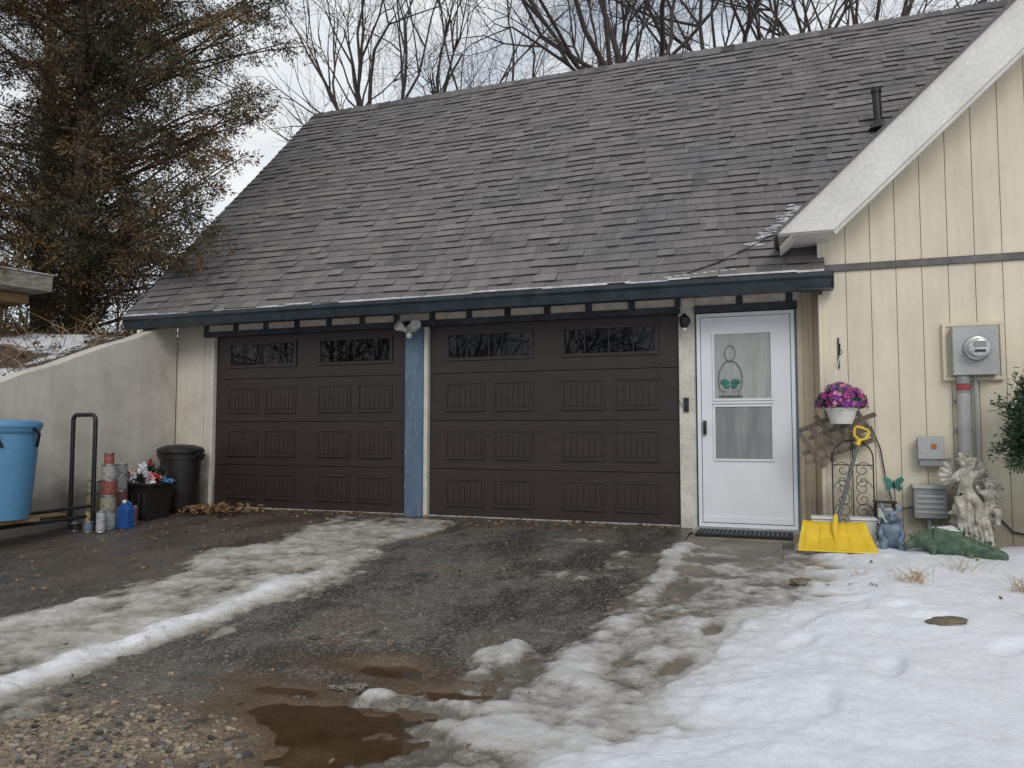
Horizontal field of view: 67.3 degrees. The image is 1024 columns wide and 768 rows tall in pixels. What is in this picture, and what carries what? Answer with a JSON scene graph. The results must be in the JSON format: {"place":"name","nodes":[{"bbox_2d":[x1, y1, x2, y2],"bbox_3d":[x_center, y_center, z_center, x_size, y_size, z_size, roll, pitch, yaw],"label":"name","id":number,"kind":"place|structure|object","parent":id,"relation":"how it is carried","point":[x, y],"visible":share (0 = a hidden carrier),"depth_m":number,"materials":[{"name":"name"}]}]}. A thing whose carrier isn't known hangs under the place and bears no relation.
{"place":"outdoors","nodes":[
{"label":"outdoors","id":0,"kind":"place"},
{"bbox_2d":[84,511,90,520],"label":"paint can","id":1,"kind":"object","parent":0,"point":[88,514],"visible":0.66,"depth_m":8.11,"materials":[{"name":"metal"}]},
{"bbox_2d":[116,490,127,506],"bbox_3d":[-4.362,1.276,8.564,0.162,0.178,0.162,-1,-4,20],"label":"paint can","id":2,"kind":"object","parent":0,"point":[121,496],"visible":0.48,"depth_m":8.50,"materials":[{"name":"metal"}]},
{"bbox_2d":[117,475,127,490],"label":"paint can","id":3,"kind":"object","parent":2,"relation":"on","point":[122,482],"visible":0.66,"depth_m":8.53,"materials":[{"name":"metal"}]},
{"bbox_2d":[116,463,127,474],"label":"paint can","id":4,"kind":"object","parent":3,"relation":"on","point":[122,468],"visible":0.96,"depth_m":8.53,"materials":[{"name":"metal"}]},
{"bbox_2d":[0,508,692,767],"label":"driveway","id":5,"kind":"structure","parent":0,"point":[318,727],"depth_m":4.57,"materials":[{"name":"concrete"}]},
{"bbox_2d":[0,413,97,529],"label":"flatbed cart","id":6,"kind":"object","parent":5,"relation":"on","point":[35,518],"visible":0.85,"depth_m":8.18,"materials":[{"name":"black metal"}]},
{"bbox_2d":[0,420,43,520],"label":"blue plastic bin","id":7,"kind":"object","parent":6,"relation":"on","point":[19,442],"visible":1,"depth_m":7.15,"materials":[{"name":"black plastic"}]},
{"bbox_2d":[68,522,80,531],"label":"paint can","id":8,"kind":"object","parent":5,"relation":"on","point":[74,526],"visible":1,"depth_m":8.06,"materials":[{"name":"metal"}]},
{"bbox_2d":[83,521,93,532],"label":"paint can","id":9,"kind":"object","parent":5,"relation":"on","point":[87,526],"visible":1,"depth_m":7.98,"materials":[{"name":"metal"}]},
{"bbox_2d":[85,510,99,526],"bbox_3d":[-4.540,1.458,8.362,0.172,0.178,0.172,-1,-4,20],"label":"paint can","id":10,"kind":"object","parent":5,"relation":"on","point":[95,517],"visible":0.23,"depth_m":8.30,"materials":[{"name":"metal"}]},
{"bbox_2d":[85,493,100,510],"bbox_3d":[-4.548,1.279,8.376,0.172,0.178,0.172,-1,-4,20],"label":"paint can","id":11,"kind":"object","parent":10,"relation":"on","point":[88,501],"visible":0.47,"depth_m":8.31,"materials":[{"name":"metal"}]},
{"bbox_2d":[87,480,100,493],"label":"paint can","id":12,"kind":"object","parent":11,"relation":"on","point":[98,486],"visible":0.54,"depth_m":8.33,"materials":[{"name":"metal"}]},
{"bbox_2d":[95,511,105,532],"bbox_3d":[-4.271,1.430,7.988,0.091,0.218,0.091,-1,-4,20],"label":"paint can","id":13,"kind":"object","parent":5,"relation":"on","point":[100,521],"visible":0.98,"depth_m":7.95,"materials":[{"name":"metal"}]},
{"bbox_2d":[105,512,115,529],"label":"paint can","id":14,"kind":"object","parent":5,"relation":"on","point":[110,520],"visible":0.56,"depth_m":8.14,"materials":[{"name":"metal"}]},
{"bbox_2d":[100,496,116,512],"bbox_3d":[-4.305,1.278,8.201,0.162,0.168,0.162,-1,-4,20],"label":"paint can","id":15,"kind":"object","parent":14,"relation":"on","point":[107,504],"visible":0.86,"depth_m":8.14,"materials":[{"name":"metal"}]},
{"bbox_2d":[100,480,117,495],"bbox_3d":[-4.298,1.108,8.209,0.166,0.168,0.166,-1,-4,20],"label":"paint can","id":16,"kind":"object","parent":15,"relation":"on","point":[108,487],"visible":0.94,"depth_m":8.14,"materials":[{"name":"metal"}]},
{"bbox_2d":[101,465,117,479],"bbox_3d":[-4.304,0.943,8.221,0.158,0.158,0.158,-1,-4,20],"label":"paint can","id":17,"kind":"object","parent":16,"relation":"on","point":[108,472],"visible":0.94,"depth_m":8.16,"materials":[{"name":"metal"}]},
{"bbox_2d":[104,453,114,464],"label":"paint can","id":18,"kind":"object","parent":17,"relation":"on","point":[108,458],"visible":1,"depth_m":8.19,"materials":[{"name":"metal"}]},
{"bbox_2d":[116,500,134,528],"bbox_3d":[-4.134,1.393,8.238,0.155,0.300,0.100,-1,-4,20],"label":"blue jug","id":19,"kind":"object","parent":5,"relation":"on","point":[125,515],"visible":1,"depth_m":8.20,"materials":[{"name":"plastic"}]},
{"bbox_2d":[133,505,137,523],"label":"paint can","id":20,"kind":"object","parent":5,"relation":"on","point":[136,513],"visible":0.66,"depth_m":8.47,"materials":[{"name":"metal"}]},
{"bbox_2d":[127,481,177,519],"bbox_3d":[-4.241,1.341,8.889,0.550,0.420,0.430,-1,-4,20],"label":"plastic tote","id":21,"kind":"object","parent":5,"relation":"on","point":[151,501],"visible":0.6,"depth_m":8.72,"materials":[{"name":"black plastic"}]},
{"bbox_2d":[127,458,174,485],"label":"grocery bags","id":22,"kind":"object","parent":21,"relation":"in","point":[145,473],"visible":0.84,"depth_m":8.83,"materials":[{"name":"multicoloured plastic"}]},
{"bbox_2d":[156,444,204,511],"bbox_3d":[-4.091,1.148,9.485,0.552,0.810,0.548,2,-4,-24],"label":"trash can","id":23,"kind":"object","parent":5,"relation":"on","point":[181,463],"visible":0.86,"depth_m":9.30,"materials":[{"name":"black plastic"}]},
{"bbox_2d":[0,515,457,726],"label":"icy snow track","id":24,"kind":"structure","parent":5,"relation":"on","point":[95,633],"depth_m":5.10,"materials":[{"name":"white snow"}]},
{"bbox_2d":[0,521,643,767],"bbox_3d":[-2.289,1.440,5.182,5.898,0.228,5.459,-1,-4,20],"label":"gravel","id":25,"kind":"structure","parent":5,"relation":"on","point":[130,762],"depth_m":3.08,"materials":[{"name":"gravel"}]},
{"bbox_2d":[292,634,373,705],"bbox_3d":[-0.993,1.440,3.873,0.354,0.063,1.196,2,-4,-28],"label":"ice chunk","id":26,"kind":"object","parent":5,"relation":"on","point":[359,687],"visible":0.87,"depth_m":3.64,"materials":[{"name":"white ice"}]},
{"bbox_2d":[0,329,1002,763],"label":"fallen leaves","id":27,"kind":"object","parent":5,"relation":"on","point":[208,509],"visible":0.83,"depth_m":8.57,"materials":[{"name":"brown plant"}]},
{"bbox_2d":[0,330,798,540],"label":"ground","id":28,"kind":"structure","parent":0,"point":[25,363],"depth_m":9.95,"materials":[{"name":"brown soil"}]},
{"bbox_2d":[0,266,54,334],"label":"wood shed","id":29,"kind":"structure","parent":28,"relation":"on","point":[20,287],"depth_m":10.43,"materials":[{"name":"grey wood"}]},
{"bbox_2d":[0,0,59,330],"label":"cedar tree","id":30,"kind":"object","parent":28,"relation":"on","point":[19,162],"visible":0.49,"depth_m":11.41,"materials":[{"name":"green plant"}]},
{"bbox_2d":[0,305,142,375],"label":"brush","id":31,"kind":"object","parent":28,"relation":"on","point":[78,331],"visible":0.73,"depth_m":10.07,"materials":[{"name":"brown plant"}]},
{"bbox_2d":[0,0,169,334],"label":"cedar tree","id":32,"kind":"object","parent":28,"relation":"on","point":[3,153],"visible":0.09,"depth_m":14.18,"materials":[{"name":"green plant"}]},
{"bbox_2d":[0,328,177,539],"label":"retaining wall","id":33,"kind":"structure","parent":28,"relation":"on","point":[124,390],"depth_m":8.79,"materials":[{"name":"paint"}]},
{"bbox_2d":[2,247,177,334],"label":"distant trees","id":34,"kind":"object","parent":28,"relation":"on","point":[5,311],"visible":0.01,"depth_m":64.59,"materials":[{"name":"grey plant"}]},
{"bbox_2d":[0,0,332,336],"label":"cedar tree","id":35,"kind":"object","parent":28,"relation":"on","point":[88,260],"visible":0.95,"depth_m":11.20,"materials":[{"name":"green plant"}]},
{"bbox_2d":[199,0,600,166],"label":"bare tree","id":36,"kind":"object","parent":28,"relation":"on","point":[356,87],"visible":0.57,"depth_m":24.56,"materials":[{"name":"brown plant"}]},
{"bbox_2d":[227,0,719,100],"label":"bare tree","id":37,"kind":"object","parent":28,"relation":"on","point":[562,48],"visible":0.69,"depth_m":16.66,"materials":[{"name":"brown plant"}]},
{"bbox_2d":[262,0,754,146],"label":"bare tree","id":38,"kind":"object","parent":28,"relation":"on","point":[512,57],"visible":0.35,"depth_m":24.65,"materials":[{"name":"brown plant"}]},
{"bbox_2d":[122,0,1009,534],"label":"garage","id":39,"kind":"structure","parent":28,"relation":"on","point":[586,296],"depth_m":8.87,"materials":[{"name":"paint"}]},
{"bbox_2d":[214,328,405,513],"bbox_3d":[-2.479,0.455,9.341,2.735,2.180,0.090,-1,-4,20],"label":"garage door","id":40,"kind":"structure","parent":39,"relation":"in","point":[315,421],"depth_m":9.29,"materials":[{"name":"brown paint"}]},
{"bbox_2d":[429,314,680,526],"bbox_3d":[0.390,0.393,8.293,2.805,2.180,0.090,-1,-4,20],"label":"garage door","id":41,"kind":"structure","parent":39,"relation":"in","point":[552,420],"depth_m":8.23,"materials":[{"name":"brown paint"}]},
{"bbox_2d":[696,309,798,529],"bbox_3d":[2.279,0.343,7.498,0.920,2.105,0.098,-1,-4,20],"label":"storm door","id":42,"kind":"structure","parent":39,"relation":"in","point":[745,442],"depth_m":7.51,"materials":[{"name":"white paint"}]},
{"bbox_2d":[246,538,1023,767],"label":"snow","id":43,"kind":"structure","parent":28,"relation":"on","point":[817,672],"depth_m":3.50,"materials":[{"name":"white snow"}]},
{"bbox_2d":[789,577,810,584],"bbox_3d":[2.025,1.384,5.399,0.146,0.040,0.236,-3,-4,38],"label":"stepping stone","id":44,"kind":"object","parent":43,"relation":"on","point":[800,581],"visible":0.95,"depth_m":5.35,"materials":[{"name":"beige stone"}]},
{"bbox_2d":[798,425,878,553],"bbox_3d":[2.721,0.852,6.470,0.618,1.016,0.778,-1,-4,20],"label":"snow shovel","id":45,"kind":"object","parent":43,"relation":"on","point":[834,536],"visible":1,"depth_m":6.29,"materials":[{"name":"yellow plastic"}]},
{"bbox_2d":[850,562,872,576],"bbox_3d":[2.444,1.306,5.369,0.179,0.114,0.401,-2,-4,28],"label":"dry grass clump","id":46,"kind":"object","parent":43,"relation":"on","point":[859,568],"visible":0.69,"depth_m":5.37,"materials":[{"name":"beige plant"}]},
{"bbox_2d":[849,516,877,542],"bbox_3d":[2.959,1.261,6.478,0.212,0.270,0.180,-1,-4,20],"label":"white bucket","id":47,"kind":"object","parent":43,"relation":"on","point":[871,523],"visible":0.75,"depth_m":6.40,"materials":[{"name":"plastic"}]},
{"bbox_2d":[875,503,906,550],"bbox_3d":[3.057,1.175,6.197,0.234,0.431,0.210,-1,-4,20],"label":"gargoyle statue","id":48,"kind":"object","parent":43,"relation":"on","point":[890,533],"visible":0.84,"depth_m":6.17,"materials":[{"name":"blue stone"}]},
{"bbox_2d":[885,562,934,584],"bbox_3d":[2.622,1.241,5.081,0.301,0.156,0.320,-1,-4,20],"label":"dry grass clump","id":49,"kind":"object","parent":43,"relation":"on","point":[916,578],"visible":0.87,"depth_m":5.05,"materials":[{"name":"beige plant"}]},
{"bbox_2d":[924,616,967,625],"bbox_3d":[2.341,1.277,4.147,0.262,0.039,0.144,1,-4,-14],"label":"stepping stone","id":50,"kind":"object","parent":43,"relation":"on","point":[945,620],"visible":0.98,"depth_m":4.11,"materials":[{"name":"beige stone"}]},
{"bbox_2d":[904,524,1008,560],"bbox_3d":[3.382,1.206,5.881,0.699,0.246,0.254,-2,-4,34],"label":"alligator statue","id":51,"kind":"object","parent":43,"relation":"on","point":[936,539],"visible":0.94,"depth_m":5.84,"materials":[{"name":"green stone"}]},
{"bbox_2d":[931,552,1001,574],"bbox_3d":[3.139,1.243,5.325,0.437,0.138,0.336,1,-4,-16],"label":"dry grass clump","id":52,"kind":"object","parent":43,"relation":"on","point":[960,566],"visible":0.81,"depth_m":5.33,"materials":[{"name":"beige plant"}]},
{"bbox_2d":[999,572,1023,592],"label":"dry grass clump","id":53,"kind":"object","parent":43,"relation":"on","point":[1018,587],"visible":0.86,"depth_m":4.75,"materials":[{"name":"beige plant"}]},
{"bbox_2d":[454,0,941,77],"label":"bare tree","id":54,"kind":"object","parent":28,"relation":"on","point":[624,38],"visible":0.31,"depth_m":21.43,"materials":[{"name":"brown plant"}]},
{"bbox_2d":[498,0,978,61],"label":"bare tree","id":55,"kind":"object","parent":28,"relation":"on","point":[767,8],"visible":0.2,"depth_m":20.60,"materials":[{"name":"brown plant"}]},
{"bbox_2d":[689,530,799,548],"bbox_3d":[2.206,1.484,7.178,1.005,0.149,0.620,-1,-4,20],"label":"door step","id":56,"kind":"object","parent":28,"relation":"on","point":[788,544],"depth_m":6.89,"materials":[{"name":"grey concrete"}]},
{"bbox_2d":[695,528,792,540],"bbox_3d":[2.160,1.393,7.153,0.850,0.028,0.410,-1,-4,20],"label":"door mat","id":57,"kind":"object","parent":56,"relation":"on","point":[750,534],"depth_m":7.07,"materials":[{"name":"black rubber"}]},
{"bbox_2d":[540,0,992,50],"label":"bare tree","id":58,"kind":"object","parent":28,"relation":"on","point":[745,32],"visible":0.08,"depth_m":20.04,"materials":[{"name":"brown plant"}]},
{"bbox_2d":[597,0,996,49],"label":"bare tree","id":59,"kind":"object","parent":28,"relation":"on","point":[905,8],"visible":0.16,"depth_m":23.45,"materials":[{"name":"brown plant"}]},
{"bbox_2d":[831,439,874,522],"bbox_3d":[2.990,0.954,6.741,0.342,0.935,0.012,-1,-4,20],"label":"metal trellis","id":60,"kind":"object","parent":28,"relation":"on","point":[848,465],"visible":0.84,"depth_m":6.74,"materials":[{"name":"black metal"}]},
{"bbox_2d":[797,405,876,468],"bbox_3d":[2.881,0.443,6.837,0.663,0.620,0.022,-1,-4,20],"label":"wooden lattice","id":61,"kind":"object","parent":60,"relation":"attached to","point":[832,441],"visible":0.9,"depth_m":6.85,"materials":[{"name":"brown wood"}]},
{"bbox_2d":[872,500,896,524],"bbox_3d":[3.213,1.217,6.622,0.180,0.415,0.140,-1,-4,20],"label":"garden lantern","id":62,"kind":"object","parent":28,"relation":"on","point":[879,512],"visible":0.53,"depth_m":6.60,"materials":[{"name":"black metal"}]},
{"bbox_2d":[883,476,903,501],"bbox_3d":[3.269,1.101,6.579,0.170,0.622,0.024,-1,-4,20],"label":"garden butterfly stake","id":63,"kind":"object","parent":28,"relation":"on","point":[896,484],"visible":0.82,"depth_m":6.59,"materials":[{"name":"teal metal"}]},
{"bbox_2d":[816,54,1023,546],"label":"gable wall","id":64,"kind":"structure","parent":28,"relation":"on","point":[921,248],"depth_m":6.72,"materials":[{"name":"beige wood"}]},
{"bbox_2d":[814,338,868,423],"bbox_3d":[2.877,-0.041,6.738,0.451,0.780,0.420,-1,-4,20],"label":"hanging flower basket","id":65,"kind":"object","parent":64,"relation":"hanging from","point":[840,402],"visible":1,"depth_m":6.63,"materials":[{"name":"white plastic"}]},
{"bbox_2d":[773,0,1014,249],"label":"gable roof","id":66,"kind":"structure","parent":64,"relation":"on","point":[931,80],"depth_m":6.48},
{"bbox_2d":[777,0,1023,256],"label":"rake board","id":67,"kind":"object","parent":64,"relation":"attached to","point":[974,71],"visible":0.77,"depth_m":6.46,"materials":[{"name":"white wood"}]},
{"bbox_2d":[910,484,947,527],"bbox_3d":[3.568,1.136,6.564,0.270,0.550,0.145,-1,-4,20],"label":"utility box","id":68,"kind":"object","parent":64,"relation":"attached to","point":[929,502],"visible":0.8,"depth_m":6.52,"materials":[{"name":"grey metal"}]},
{"bbox_2d":[917,436,958,465],"bbox_3d":[3.645,0.574,6.577,0.329,0.255,0.132,-1,-4,20],"label":"disconnect box","id":69,"kind":"object","parent":64,"relation":"attached to","point":[930,450],"visible":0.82,"depth_m":6.55,"materials":[{"name":"grey metal"}]},
{"bbox_2d":[870,426,1023,534],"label":"wall cable","id":70,"kind":"object","parent":64,"relation":"attached to","point":[1007,526],"depth_m":6.72,"materials":[{"name":"black rubber"}]},
{"bbox_2d":[941,321,1005,502],"bbox_3d":[3.891,0.458,6.409,0.460,1.985,0.290,-1,-4,20],"label":"electric meter","id":71,"kind":"object","parent":64,"relation":"attached to","point":[974,351],"visible":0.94,"depth_m":6.48,"materials":[{"name":"beige metal"}]},
{"bbox_2d":[939,451,1005,548],"bbox_3d":[3.749,0.985,6.243,0.478,0.890,0.391,-1,-4,20],"label":"angel statue","id":72,"kind":"object","parent":28,"relation":"on","point":[971,512],"visible":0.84,"depth_m":6.18,"materials":[{"name":"stone"}]},
{"bbox_2d":[986,367,1023,474],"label":"evergreen shrub","id":73,"kind":"object","parent":28,"relation":"on","point":[1015,445],"visible":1,"depth_m":5.97,"materials":[{"name":"green plant"}]},
{"bbox_2d":[0,0,997,336],"label":"sky","id":74,"kind":"structure","parent":0,"point":[258,141],"materials":[{"name":"white"}]},
{"bbox_2d":[615,534,782,688],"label":"walkway","id":75,"kind":"structure","parent":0,"point":[743,550],"depth_m":6.00,"materials":[{"name":"concrete"}]},
{"bbox_2d":[811,515,832,521],"bbox_3d":[2.659,1.268,6.588,0.180,0.270,0.180,-1,-4,20],"label":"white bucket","id":76,"kind":"object","parent":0,"point":[823,518],"visible":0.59,"depth_m":6.53,"materials":[{"name":"plastic"}]}
]}

